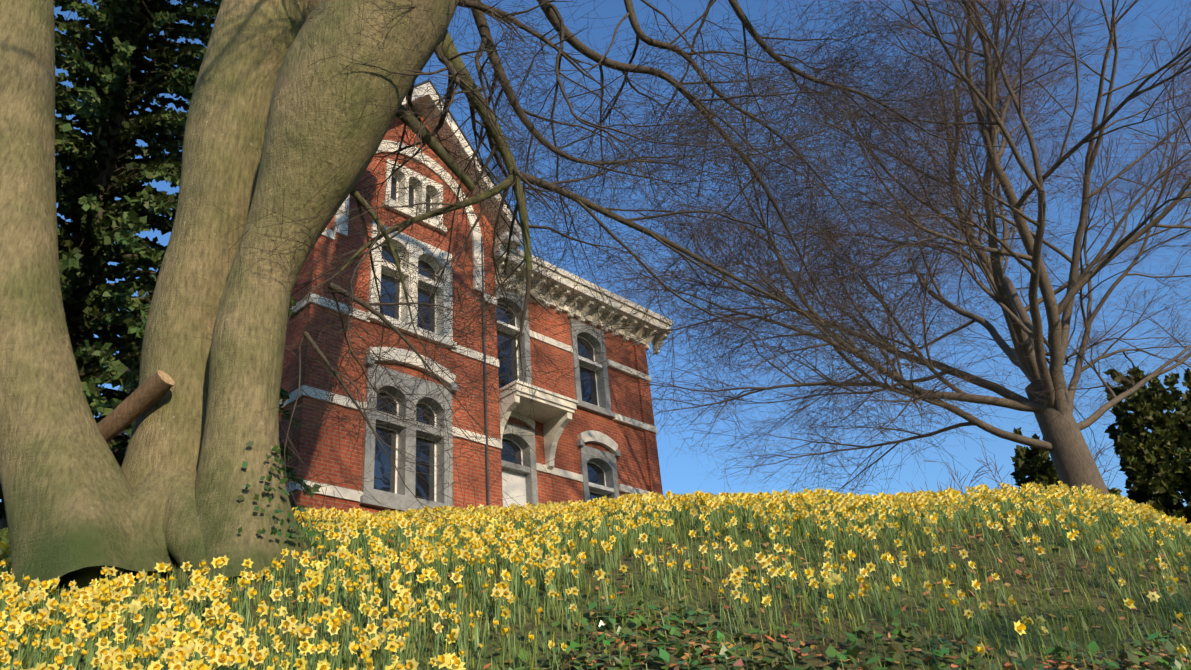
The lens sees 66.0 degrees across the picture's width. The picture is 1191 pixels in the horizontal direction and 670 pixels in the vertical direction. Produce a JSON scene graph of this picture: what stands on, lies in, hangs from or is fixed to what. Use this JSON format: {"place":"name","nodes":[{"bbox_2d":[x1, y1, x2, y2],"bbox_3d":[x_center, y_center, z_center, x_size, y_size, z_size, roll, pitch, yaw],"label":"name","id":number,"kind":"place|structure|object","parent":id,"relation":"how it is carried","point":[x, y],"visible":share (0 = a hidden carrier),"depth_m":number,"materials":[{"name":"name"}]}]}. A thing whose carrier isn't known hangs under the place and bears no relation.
{"place":"outdoors","nodes":[
{"label":"outdoors","id":0,"kind":"place"},
{"bbox_2d":[115,106,502,513],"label":"house bay walls","id":1,"kind":"structure","parent":0,"point":[328,459],"depth_m":19.20,"materials":[{"name":"red brick"}]},
{"bbox_2d":[497,284,662,506],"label":"house walls","id":2,"kind":"structure","parent":0,"point":[633,472],"depth_m":24.09,"materials":[{"name":"red brick"}]},
{"bbox_2d":[0,491,1190,669],"bbox_3d":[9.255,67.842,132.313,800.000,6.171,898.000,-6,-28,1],"label":"ground","id":3,"kind":"structure","parent":0,"point":[802,662],"depth_m":5.72,"materials":[{"name":"green plant"}]},
{"bbox_2d":[0,0,320,529],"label":"conifer tree","id":4,"kind":"object","parent":3,"relation":"on","point":[111,77],"depth_m":15.84,"materials":[{"name":"green plant"}]},
{"bbox_2d":[117,79,672,511],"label":"house trim","id":5,"kind":"structure","parent":3,"relation":"on","point":[597,477],"depth_m":21.44,"materials":[{"name":"white stone"}]},
{"bbox_2d":[0,0,1115,602],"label":"beech tree","id":6,"kind":"object","parent":3,"relation":"on","point":[82,508],"depth_m":7.95,"materials":[{"name":"plant"}]},
{"bbox_2d":[97,370,174,443],"bbox_3d":[-3.784,0.649,7.337,0.893,0.628,0.203,-15,-29,18],"label":"cut branch stub","id":7,"kind":"object","parent":6,"relation":"attached to","point":[139,400],"visible":0.77,"depth_m":7.27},
{"bbox_2d":[237,441,315,546],"bbox_3d":[-2.316,1.183,6.826,0.395,0.776,0.774,-13,-29,14],"label":"ivy on beech trunk","id":8,"kind":"object","parent":6,"relation":"attached to","point":[270,499],"visible":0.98,"depth_m":6.71,"materials":[{"name":"green plant"}]},
{"bbox_2d":[341,29,531,324],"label":"mossy beech limbs","id":9,"kind":"object","parent":6,"relation":"attached to","point":[465,180],"visible":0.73,"depth_m":9.26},
{"bbox_2d":[171,0,1157,542],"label":"tree branches","id":10,"kind":"object","parent":6,"relation":"attached to","point":[793,180],"visible":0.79,"depth_m":10.12,"materials":[{"name":"brown plant"}]},
{"bbox_2d":[0,481,1190,669],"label":"daffodils","id":11,"kind":"object","parent":3,"relation":"on","point":[492,521],"visible":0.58,"depth_m":5.98,"materials":[{"name":"yellow plant"}]},
{"bbox_2d":[0,497,1190,669],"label":"ivy ground cover","id":12,"kind":"object","parent":3,"relation":"on","point":[855,649],"visible":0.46,"depth_m":4.83,"materials":[{"name":"green plant"}]},
{"bbox_2d":[1,505,1190,669],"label":"leaf litter","id":13,"kind":"object","parent":3,"relation":"on","point":[706,649],"visible":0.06,"depth_m":5.01,"materials":[{"name":"brown plant"}]},
{"bbox_2d":[570,0,1190,500],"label":"bare tree","id":14,"kind":"object","parent":3,"relation":"on","point":[1063,444],"depth_m":20.54,"materials":[{"name":"brown plant"}]},
{"bbox_2d":[907,437,1119,494],"bbox_3d":[16.003,7.297,34.950,8.888,7.564,7.677,-6,-28,1],"label":"bush","id":15,"kind":"object","parent":3,"relation":"on","point":[989,470],"visible":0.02,"depth_m":34.85,"materials":[{"name":"plant"}]},
{"bbox_2d":[1010,427,1121,495],"bbox_3d":[10.550,3.569,21.051,2.718,3.530,2.678,-20,-31,25],"label":"yew bush","id":16,"kind":"object","parent":3,"relation":"on","point":[1036,465],"visible":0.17,"depth_m":20.98,"materials":[{"name":"green plant"}]},
{"bbox_2d":[1104,366,1190,523],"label":"yew bush","id":17,"kind":"object","parent":3,"relation":"on","point":[1158,475],"depth_m":21.32,"materials":[{"name":"green plant"}]},
{"bbox_2d":[0,0,1190,505],"label":"sky","id":18,"kind":"structure","parent":0,"point":[683,474],"materials":[{"name":"blue"}]}
]}

